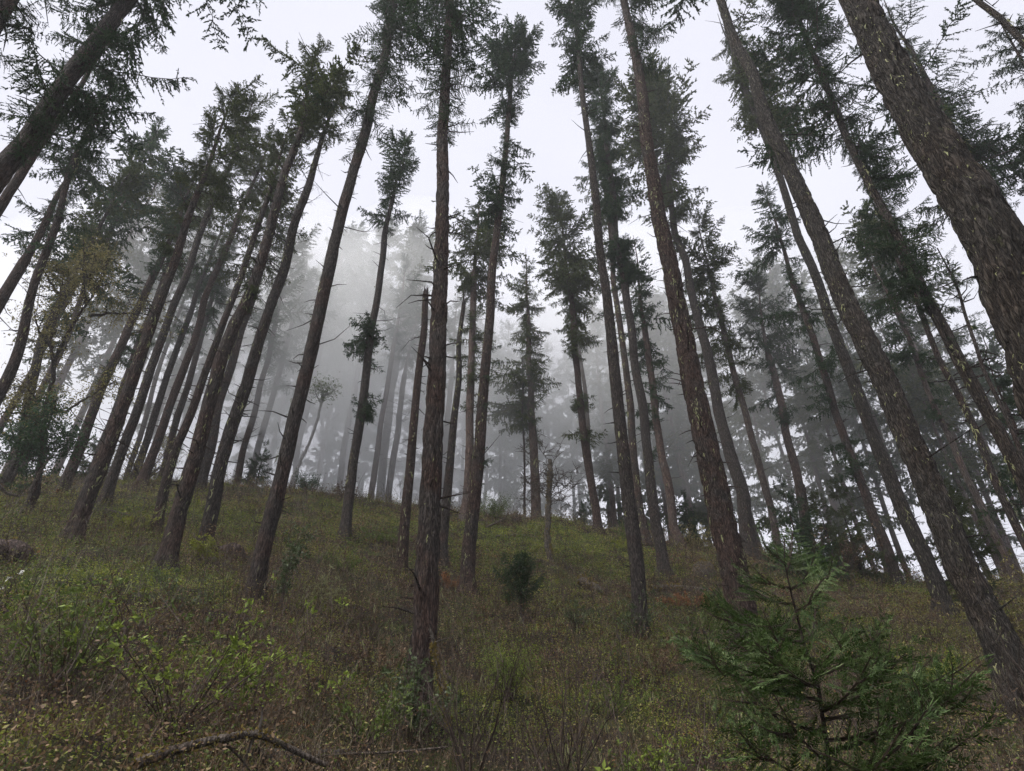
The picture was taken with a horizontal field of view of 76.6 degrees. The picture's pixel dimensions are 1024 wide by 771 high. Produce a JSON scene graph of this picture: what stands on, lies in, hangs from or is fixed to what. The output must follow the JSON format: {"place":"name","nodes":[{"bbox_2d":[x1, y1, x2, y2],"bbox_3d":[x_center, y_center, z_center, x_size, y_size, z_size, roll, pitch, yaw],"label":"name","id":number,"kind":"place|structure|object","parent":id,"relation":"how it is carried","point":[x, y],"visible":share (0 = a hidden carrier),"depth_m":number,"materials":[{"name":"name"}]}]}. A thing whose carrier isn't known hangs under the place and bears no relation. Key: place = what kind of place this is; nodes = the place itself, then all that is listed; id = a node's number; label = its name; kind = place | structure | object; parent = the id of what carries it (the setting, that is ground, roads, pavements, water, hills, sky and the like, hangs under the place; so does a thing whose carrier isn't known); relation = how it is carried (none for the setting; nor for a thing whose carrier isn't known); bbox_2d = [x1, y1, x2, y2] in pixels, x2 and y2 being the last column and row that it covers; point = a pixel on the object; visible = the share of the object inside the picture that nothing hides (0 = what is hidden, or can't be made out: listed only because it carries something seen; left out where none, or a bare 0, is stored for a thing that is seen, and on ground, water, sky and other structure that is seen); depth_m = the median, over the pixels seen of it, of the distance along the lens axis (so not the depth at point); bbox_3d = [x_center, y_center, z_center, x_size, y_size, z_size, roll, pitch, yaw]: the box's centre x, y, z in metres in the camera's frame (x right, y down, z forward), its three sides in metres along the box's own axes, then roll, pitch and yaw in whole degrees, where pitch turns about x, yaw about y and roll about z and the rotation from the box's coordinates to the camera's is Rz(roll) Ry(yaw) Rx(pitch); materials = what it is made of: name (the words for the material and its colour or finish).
{"place":"outdoors","nodes":[
{"label":"outdoors","id":0,"kind":"place"},
{"bbox_2d":[0,477,1023,770],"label":"ground","id":1,"kind":"structure","parent":0,"point":[400,633],"depth_m":11.59,"materials":[{"name":"plant"}]},
{"bbox_2d":[0,0,76,71],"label":"fir tree","id":2,"kind":"object","parent":1,"relation":"on","point":[8,8],"visible":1,"depth_m":10.23,"materials":[{"name":"green plant"}]},
{"bbox_2d":[0,376,105,513],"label":"young fir","id":3,"kind":"object","parent":1,"relation":"on","point":[35,442],"visible":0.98,"depth_m":19.30,"materials":[{"name":"green plant"}]},
{"bbox_2d":[0,123,131,329],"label":"fir tree","id":4,"kind":"object","parent":1,"relation":"on","point":[12,280],"visible":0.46,"depth_m":21.84,"materials":[{"name":"green plant"}]},
{"bbox_2d":[0,19,135,219],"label":"fir tree","id":5,"kind":"object","parent":1,"relation":"on","point":[12,187],"visible":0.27,"depth_m":18.07,"materials":[{"name":"green plant"}]},
{"bbox_2d":[0,76,136,405],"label":"fir tree","id":6,"kind":"object","parent":1,"relation":"on","point":[72,168],"visible":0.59,"depth_m":19.68,"materials":[{"name":"green plant"}]},
{"bbox_2d":[0,160,158,433],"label":"fir tree","id":7,"kind":"object","parent":1,"relation":"on","point":[80,331],"visible":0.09,"depth_m":34.30,"materials":[{"name":"plant"}]},
{"bbox_2d":[0,145,165,491],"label":"fir tree","id":8,"kind":"object","parent":1,"relation":"on","point":[125,184],"visible":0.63,"depth_m":29.02,"materials":[{"name":"green plant"}]},
{"bbox_2d":[0,116,176,474],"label":"fir tree","id":9,"kind":"object","parent":1,"relation":"on","point":[151,142],"visible":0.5,"depth_m":37.02,"materials":[{"name":"plant"}]},
{"bbox_2d":[9,168,167,474],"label":"fir tree","id":10,"kind":"object","parent":1,"relation":"on","point":[85,355],"visible":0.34,"depth_m":40.11,"materials":[{"name":"plant"}]},
{"bbox_2d":[0,228,184,510],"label":"leafy tree","id":11,"kind":"object","parent":1,"relation":"on","point":[83,274],"visible":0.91,"depth_m":22.41,"materials":[{"name":"green plant"}]},
{"bbox_2d":[0,563,211,706],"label":"shrub","id":12,"kind":"object","parent":1,"relation":"on","point":[70,644],"visible":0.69,"depth_m":6.16,"materials":[{"name":"green plant"}]},
{"bbox_2d":[48,172,196,474],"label":"fir tree","id":13,"kind":"object","parent":1,"relation":"on","point":[142,275],"visible":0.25,"depth_m":41.66,"materials":[{"name":"plant"}]},
{"bbox_2d":[53,148,208,492],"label":"fir tree","id":14,"kind":"object","parent":1,"relation":"on","point":[121,347],"visible":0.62,"depth_m":30.96,"materials":[{"name":"green plant"}]},
{"bbox_2d":[0,0,268,194],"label":"fir tree","id":15,"kind":"object","parent":1,"relation":"on","point":[19,149],"visible":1,"depth_m":12.58,"materials":[{"name":"green plant"}]},
{"bbox_2d":[82,157,227,483],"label":"fir tree","id":16,"kind":"object","parent":1,"relation":"on","point":[168,217],"visible":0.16,"depth_m":35.52,"materials":[{"name":"green plant"}]},
{"bbox_2d":[53,73,273,544],"bbox_3d":[-9.903,-3.934,19.687,3.417,18.619,2.174,0,-35,0],"label":"fir tree","id":17,"kind":"object","parent":1,"relation":"on","point":[96,477],"visible":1,"depth_m":20.82,"materials":[{"name":"green plant"}]},
{"bbox_2d":[94,88,278,506],"bbox_3d":[-13.801,-5.959,28.601,2.972,24.795,2.936,24,-41,-31],"label":"fir tree","id":18,"kind":"object","parent":1,"relation":"on","point":[129,431],"visible":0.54,"depth_m":27.76,"materials":[{"name":"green plant"}]},
{"bbox_2d":[130,203,245,479],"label":"fir tree","id":19,"kind":"object","parent":1,"relation":"on","point":[198,291],"visible":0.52,"depth_m":37.39,"materials":[{"name":"green plant"}]},
{"bbox_2d":[34,573,355,741],"bbox_3d":[-2.463,2.232,5.418,2.135,1.341,2.491,0,-35,0],"label":"shrub","id":20,"kind":"object","parent":1,"relation":"on","point":[169,674],"visible":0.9,"depth_m":5.27,"materials":[{"name":"green plant"}]},
{"bbox_2d":[158,235,239,477],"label":"fir tree","id":21,"kind":"object","parent":1,"relation":"on","point":[210,309],"visible":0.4,"depth_m":37.84,"materials":[{"name":"green plant"}]},
{"bbox_2d":[132,126,308,487],"bbox_3d":[-15.795,-6.012,35.456,4.847,26.225,4.391,20,-39,-26],"label":"fir tree","id":22,"kind":"object","parent":1,"relation":"on","point":[162,426],"visible":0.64,"depth_m":34.70,"materials":[{"name":"green plant"}]},
{"bbox_2d":[127,706,326,770],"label":"fallen branch","id":23,"kind":"object","parent":1,"relation":"on","point":[211,739],"visible":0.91,"depth_m":4.14,"materials":[{"name":"brown wood"}]},
{"bbox_2d":[148,108,309,533],"bbox_3d":[-9.698,-4.239,23.770,2.294,20.784,2.162,0,-35,0],"label":"fir tree","id":24,"kind":"object","parent":1,"relation":"on","point":[175,449],"visible":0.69,"depth_m":23.11,"materials":[{"name":"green plant"}]},
{"bbox_2d":[183,171,311,489],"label":"fir tree","id":25,"kind":"object","parent":1,"relation":"on","point":[207,461],"visible":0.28,"depth_m":36.09,"materials":[{"name":"green plant"}]},
{"bbox_2d":[174,627,343,724],"bbox_3d":[-2.499,2.823,6.277,1.225,0.878,1.261,-29,-44,35],"label":"shrub","id":26,"kind":"object","parent":1,"relation":"on","point":[266,682],"visible":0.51,"depth_m":6.18,"materials":[{"name":"green plant"}]},
{"bbox_2d":[145,33,373,573],"bbox_3d":[-6.418,-4.771,18.355,4.171,20.659,3.415,-13,-37,18],"label":"fir tree","id":27,"kind":"object","parent":1,"relation":"on","point":[320,84],"visible":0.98,"depth_m":18.42,"materials":[{"name":"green plant"}]},
{"bbox_2d":[230,223,322,482],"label":"fir tree","id":28,"kind":"object","parent":1,"relation":"on","point":[271,345],"visible":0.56,"depth_m":41.99,"materials":[{"name":"green plant"}]},
{"bbox_2d":[196,72,361,549],"bbox_3d":[-7.970,-5.469,22.223,2.648,23.012,3.799,0,-35,0],"label":"fir tree","id":29,"kind":"object","parent":1,"relation":"on","point":[220,467],"visible":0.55,"depth_m":20.21,"materials":[{"name":"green plant"}]},
{"bbox_2d":[237,264,330,487],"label":"fir tree","id":30,"kind":"object","parent":1,"relation":"on","point":[280,404],"visible":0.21,"depth_m":56.41,"materials":[{"name":"plant"}]},
{"bbox_2d":[247,250,339,479],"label":"fir tree","id":31,"kind":"object","parent":1,"relation":"on","point":[282,361],"visible":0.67,"depth_m":45.59,"materials":[{"name":"green plant"}]},
{"bbox_2d":[293,219,382,486],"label":"fir tree","id":32,"kind":"object","parent":1,"relation":"on","point":[346,252],"visible":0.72,"depth_m":54.56,"materials":[{"name":"plant"}]},
{"bbox_2d":[298,263,386,491],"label":"fir tree","id":33,"kind":"object","parent":1,"relation":"on","point":[329,430],"visible":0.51,"depth_m":57.30,"materials":[{"name":"plant"}]},
{"bbox_2d":[315,291,394,492],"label":"fir tree","id":34,"kind":"object","parent":1,"relation":"on","point":[342,415],"visible":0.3,"depth_m":59.95,"materials":[{"name":"plant"}]},
{"bbox_2d":[242,0,473,604],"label":"fir tree","id":35,"kind":"object","parent":1,"relation":"on","point":[391,28],"visible":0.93,"depth_m":18.71,"materials":[{"name":"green plant"}]},
{"bbox_2d":[300,681,428,751],"bbox_3d":[-1.490,3.473,6.769,1.254,0.706,1.528,0,-35,0],"label":"shrub","id":36,"kind":"object","parent":1,"relation":"on","point":[386,714],"visible":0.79,"depth_m":6.57,"materials":[{"name":"green plant"}]},
{"bbox_2d":[336,210,416,493],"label":"fir tree","id":37,"kind":"object","parent":1,"relation":"on","point":[373,267],"visible":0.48,"depth_m":55.21,"materials":[{"name":"plant"}]},
{"bbox_2d":[336,125,420,541],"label":"fir tree","id":38,"kind":"object","parent":1,"relation":"on","point":[401,165],"visible":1,"depth_m":28.18,"materials":[{"name":"green plant"}]},
{"bbox_2d":[366,253,431,498],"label":"fir tree","id":39,"kind":"object","parent":1,"relation":"on","point":[396,333],"visible":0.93,"depth_m":48.59,"materials":[{"name":"plant"}]},
{"bbox_2d":[375,296,429,501],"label":"fir tree","id":40,"kind":"object","parent":1,"relation":"on","point":[395,446],"visible":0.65,"depth_m":47.02,"materials":[{"name":"plant"}]},
{"bbox_2d":[362,210,453,501],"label":"fir tree","id":41,"kind":"object","parent":1,"relation":"on","point":[419,246],"visible":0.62,"depth_m":53.95,"materials":[{"name":"plant"}]},
{"bbox_2d":[393,287,429,573],"bbox_3d":[-3.701,1.025,23.554,1.379,12.435,1.243,0,-35,0],"label":"dead snag","id":42,"kind":"object","parent":1,"relation":"on","point":[403,533],"visible":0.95,"depth_m":22.36,"materials":[{"name":"brown wood"}]},
{"bbox_2d":[370,639,468,745],"bbox_3d":[-1.144,3.712,7.802,1.248,1.170,1.228,0,-35,0],"label":"shrub","id":43,"kind":"object","parent":1,"relation":"on","point":[413,699],"visible":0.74,"depth_m":7.65,"materials":[{"name":"green plant"}]},
{"bbox_2d":[383,0,501,735],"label":"fir tree","id":44,"kind":"object","parent":1,"relation":"on","point":[425,598],"visible":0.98,"depth_m":12.45,"materials":[{"name":"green plant"}]},
{"bbox_2d":[438,286,465,566],"bbox_3d":[-2.231,0.793,25.320,1.630,13.216,1.044,-10,-36,15],"label":"dead snag","id":45,"kind":"object","parent":1,"relation":"on","point":[446,502],"visible":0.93,"depth_m":24.09,"materials":[{"name":"brown wood"}]},
{"bbox_2d":[423,293,485,503],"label":"fir tree","id":46,"kind":"object","parent":1,"relation":"on","point":[450,326],"visible":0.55,"depth_m":51.93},
{"bbox_2d":[405,617,544,770],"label":"shrub","id":47,"kind":"object","parent":1,"relation":"on","point":[461,754],"visible":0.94,"depth_m":6.71,"materials":[{"name":"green plant"}]},
{"bbox_2d":[424,185,526,521],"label":"fir tree","id":48,"kind":"object","parent":1,"relation":"on","point":[482,241],"visible":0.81,"depth_m":39.87,"materials":[{"name":"plant"}]},
{"bbox_2d":[455,9,546,597],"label":"fir tree","id":49,"kind":"object","parent":1,"relation":"on","point":[507,60],"visible":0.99,"depth_m":28.66,"materials":[{"name":"green plant"}]},
{"bbox_2d":[483,343,522,514],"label":"fir tree","id":50,"kind":"object","parent":1,"relation":"on","point":[500,470],"visible":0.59,"depth_m":57.33,"materials":[{"name":"plant"}]},
{"bbox_2d":[470,629,548,703],"bbox_3d":[-0.006,4.404,10.104,1.140,1.187,1.432,-18,-39,24],"label":"shrub","id":51,"kind":"object","parent":1,"relation":"on","point":[518,681],"visible":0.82,"depth_m":9.97,"materials":[{"name":"green plant"}]},
{"bbox_2d":[474,318,545,513],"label":"fir tree","id":52,"kind":"object","parent":1,"relation":"on","point":[510,461],"visible":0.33,"depth_m":63.38,"materials":[{"name":"plant"}]},
{"bbox_2d":[0,467,1022,770],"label":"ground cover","id":53,"kind":"object","parent":1,"relation":"on","point":[376,645],"visible":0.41,"depth_m":11.51,"materials":[{"name":"green plant"}]},
{"bbox_2d":[0,447,1023,770],"bbox_3d":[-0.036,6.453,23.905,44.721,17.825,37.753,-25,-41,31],"label":"undergrowth","id":54,"kind":"object","parent":1,"relation":"on","point":[576,685],"visible":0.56,"depth_m":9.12,"materials":[{"name":"plant"}]},
{"bbox_2d":[0,473,1023,770],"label":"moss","id":55,"kind":"object","parent":1,"relation":"on","point":[386,571],"visible":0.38,"depth_m":12.89,"materials":[{"name":"plant"}]},
{"bbox_2d":[0,473,1023,770],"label":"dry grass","id":56,"kind":"structure","parent":1,"relation":"on","point":[306,635],"depth_m":9.77,"materials":[{"name":"brown plant"}]},
{"bbox_2d":[0,475,1023,770],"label":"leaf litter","id":57,"kind":"object","parent":1,"relation":"on","point":[438,633],"visible":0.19,"depth_m":11.80,"materials":[{"name":"plant"}]},
{"bbox_2d":[0,472,1023,770],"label":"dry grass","id":58,"kind":"structure","parent":1,"relation":"on","point":[316,724],"depth_m":8.96,"materials":[{"name":"plant"}]},
{"bbox_2d":[0,471,1023,770],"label":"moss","id":59,"kind":"object","parent":1,"relation":"on","point":[460,631],"visible":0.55,"depth_m":10.74,"materials":[{"name":"plant"}]},
{"bbox_2d":[491,548,546,615],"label":"young fir","id":60,"kind":"object","parent":1,"relation":"on","point":[520,583],"visible":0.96,"depth_m":17.04,"materials":[{"name":"green plant"}]},
{"bbox_2d":[478,255,561,516],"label":"fir tree","id":61,"kind":"object","parent":1,"relation":"on","point":[527,336],"visible":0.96,"depth_m":46.07,"materials":[{"name":"plant"}]},
{"bbox_2d":[512,340,580,518],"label":"fir tree","id":62,"kind":"object","parent":1,"relation":"on","point":[543,427],"visible":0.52,"depth_m":66.84,"materials":[{"name":"plant"}]},
{"bbox_2d":[515,431,584,560],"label":"dead tree","id":63,"kind":"object","parent":1,"relation":"on","point":[550,475],"visible":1,"depth_m":26.25,"materials":[{"name":"plant"}]},
{"bbox_2d":[496,618,644,770],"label":"shrub","id":64,"kind":"object","parent":1,"relation":"on","point":[572,738],"visible":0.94,"depth_m":6.25,"materials":[{"name":"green plant"}]},
{"bbox_2d":[527,182,618,534],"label":"fir tree","id":65,"kind":"object","parent":1,"relation":"on","point":[579,264],"visible":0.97,"depth_m":42.36,"materials":[{"name":"green plant"}]},
{"bbox_2d":[567,291,624,528],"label":"fir tree","id":66,"kind":"object","parent":1,"relation":"on","point":[607,449],"visible":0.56,"depth_m":57.32,"materials":[{"name":"plant"}]},
{"bbox_2d":[544,0,659,639],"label":"fir tree","id":67,"kind":"object","parent":1,"relation":"on","point":[574,15],"visible":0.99,"depth_m":22.54,"materials":[{"name":"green plant"}]},
{"bbox_2d":[573,124,654,550],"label":"fir tree","id":68,"kind":"object","parent":1,"relation":"on","point":[644,528],"visible":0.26,"depth_m":35.48,"materials":[{"name":"green plant"}]},
{"bbox_2d":[571,55,674,576],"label":"fir tree","id":69,"kind":"object","parent":1,"relation":"on","point":[618,249],"visible":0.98,"depth_m":34.44,"materials":[{"name":"green plant"}]},
{"bbox_2d":[597,236,692,547],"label":"fir tree","id":70,"kind":"object","parent":1,"relation":"on","point":[644,343],"visible":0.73,"depth_m":39.21,"materials":[{"name":"plant"}]},
{"bbox_2d":[608,283,711,542],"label":"fir tree","id":71,"kind":"object","parent":1,"relation":"on","point":[657,339],"visible":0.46,"depth_m":55.82,"materials":[{"name":"plant"}]},
{"bbox_2d":[597,0,765,664],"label":"fir tree","id":72,"kind":"object","parent":1,"relation":"on","point":[726,536],"visible":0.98,"depth_m":17.68,"materials":[{"name":"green plant"}]},
{"bbox_2d":[640,291,735,545],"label":"fir tree","id":73,"kind":"object","parent":1,"relation":"on","point":[678,405],"visible":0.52,"depth_m":55.66,"materials":[{"name":"plant"}]},
{"bbox_2d":[613,47,763,559],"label":"fir tree","id":74,"kind":"object","parent":1,"relation":"on","point":[665,107],"visible":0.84,"depth_m":44.73,"materials":[{"name":"green plant"}]},
{"bbox_2d":[672,203,781,549],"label":"fir tree","id":75,"kind":"object","parent":1,"relation":"on","point":[738,388],"visible":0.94,"depth_m":39.24,"materials":[{"name":"plant"}]},
{"bbox_2d":[715,357,816,553],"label":"fir tree","id":76,"kind":"object","parent":1,"relation":"on","point":[761,423],"visible":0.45,"depth_m":48.75,"materials":[{"name":"plant"}]},
{"bbox_2d":[725,256,821,523],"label":"fir tree","id":77,"kind":"object","parent":1,"relation":"on","point":[781,412],"visible":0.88,"depth_m":40.81,"materials":[{"name":"plant"}]},
{"bbox_2d":[728,256,883,567],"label":"fir tree","id":78,"kind":"object","parent":1,"relation":"on","point":[774,278],"visible":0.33,"depth_m":52.62,"materials":[{"name":"plant"}]},
{"bbox_2d":[764,323,849,557],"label":"fir tree","id":79,"kind":"object","parent":1,"relation":"on","point":[813,454],"visible":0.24,"depth_m":43.48,"materials":[{"name":"plant"}]},
{"bbox_2d":[759,474,855,581],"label":"young fir","id":80,"kind":"object","parent":1,"relation":"on","point":[802,519],"visible":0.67,"depth_m":25.35,"materials":[{"name":"green plant"}]},
{"bbox_2d":[736,181,908,587],"bbox_3d":[14.604,-2.098,32.843,4.619,25.519,4.043,-30,-44,36],"label":"fir tree","id":81,"kind":"object","parent":1,"relation":"on","point":[775,236],"visible":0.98,"depth_m":32.68,"materials":[{"name":"green plant"}]},
{"bbox_2d":[711,0,961,619],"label":"fir tree","id":82,"kind":"object","parent":1,"relation":"on","point":[918,543],"visible":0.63,"depth_m":27.97,"materials":[{"name":"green plant"}]},
{"bbox_2d":[801,488,873,578],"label":"young fir","id":83,"kind":"object","parent":1,"relation":"on","point":[813,501],"visible":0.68,"depth_m":27.04,"materials":[{"name":"green plant"}]},
{"bbox_2d":[660,0,1023,721],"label":"fir tree","id":84,"kind":"object","parent":1,"relation":"on","point":[968,580],"visible":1,"depth_m":12.13,"materials":[{"name":"brown plant"}]},
{"bbox_2d":[666,521,1018,770],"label":"sapling","id":85,"kind":"object","parent":1,"relation":"on","point":[776,667],"visible":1,"depth_m":3.40,"materials":[{"name":"plant"}]},
{"bbox_2d":[781,355,913,572],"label":"fir tree","id":86,"kind":"object","parent":1,"relation":"on","point":[817,423],"visible":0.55,"depth_m":41.37,"materials":[{"name":"plant"}]},
{"bbox_2d":[797,305,915,577],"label":"fir tree","id":87,"kind":"object","parent":1,"relation":"on","point":[877,478],"visible":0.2,"depth_m":43.38,"materials":[{"name":"plant"}]},
{"bbox_2d":[825,474,911,586],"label":"young fir","id":88,"kind":"object","parent":1,"relation":"on","point":[850,517],"visible":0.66,"depth_m":27.50,"materials":[{"name":"green plant"}]},
{"bbox_2d":[823,304,924,524],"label":"fir tree","id":89,"kind":"object","parent":1,"relation":"on","point":[845,392],"visible":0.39,"depth_m":40.41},
{"bbox_2d":[737,0,1023,513],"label":"fir tree","id":90,"kind":"object","parent":1,"relation":"on","point":[794,13],"visible":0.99,"depth_m":19.15,"materials":[{"name":"green plant"}]},
{"bbox_2d":[836,200,1023,573],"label":"fir tree","id":91,"kind":"object","parent":1,"relation":"on","point":[871,289],"visible":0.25,"depth_m":40.13,"materials":[{"name":"plant"}]},
{"bbox_2d":[838,0,1023,420],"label":"fir tree","id":92,"kind":"object","parent":1,"relation":"on","point":[987,225],"visible":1,"depth_m":6.55,"materials":[{"name":"brown plant"}]},
{"bbox_2d":[838,0,1023,236],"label":"fir tree","id":93,"kind":"object","parent":1,"relation":"on","point":[983,150],"visible":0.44,"depth_m":23.03,"materials":[{"name":"green plant"}]},
{"bbox_2d":[849,186,1023,550],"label":"fir tree","id":94,"kind":"object","parent":1,"relation":"on","point":[1010,513],"visible":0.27,"depth_m":18.26,"materials":[{"name":"green plant"}]},
{"bbox_2d":[856,239,1021,586],"bbox_3d":[18.010,-0.130,28.870,2.955,18.844,2.498,-23,-41,30],"label":"fir tree","id":95,"kind":"object","parent":1,"relation":"on","point":[904,356],"visible":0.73,"depth_m":29.36,"materials":[{"name":"plant"}]},
{"bbox_2d":[876,360,1022,575],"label":"fir tree","id":96,"kind":"object","parent":1,"relation":"on","point":[911,386],"visible":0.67,"depth_m":34.43,"materials":[{"name":"plant"}]},
{"bbox_2d":[926,479,1006,602],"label":"young fir","id":97,"kind":"object","parent":1,"relation":"on","point":[963,511],"visible":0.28,"depth_m":21.64,"materials":[{"name":"green plant"}]},
{"bbox_2d":[928,246,1023,504],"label":"fir tree","id":98,"kind":"object","parent":1,"relation":"on","point":[982,365],"visible":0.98,"depth_m":14.11,"materials":[{"name":"green plant"}]},
{"bbox_2d":[962,9,1023,196],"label":"fir tree","id":99,"kind":"object","parent":1,"relation":"on","point":[1019,53],"visible":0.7,"depth_m":23.51,"materials":[{"name":"green plant"}]},
{"bbox_2d":[978,353,1023,553],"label":"fir tree","id":100,"kind":"object","parent":1,"relation":"on","point":[1010,486],"visible":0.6,"depth_m":22.24,"materials":[{"name":"green plant"}]},
{"bbox_2d":[0,0,1023,580],"label":"sky","id":101,"kind":"structure","parent":0,"point":[546,126],"materials":[{"name":"white"}]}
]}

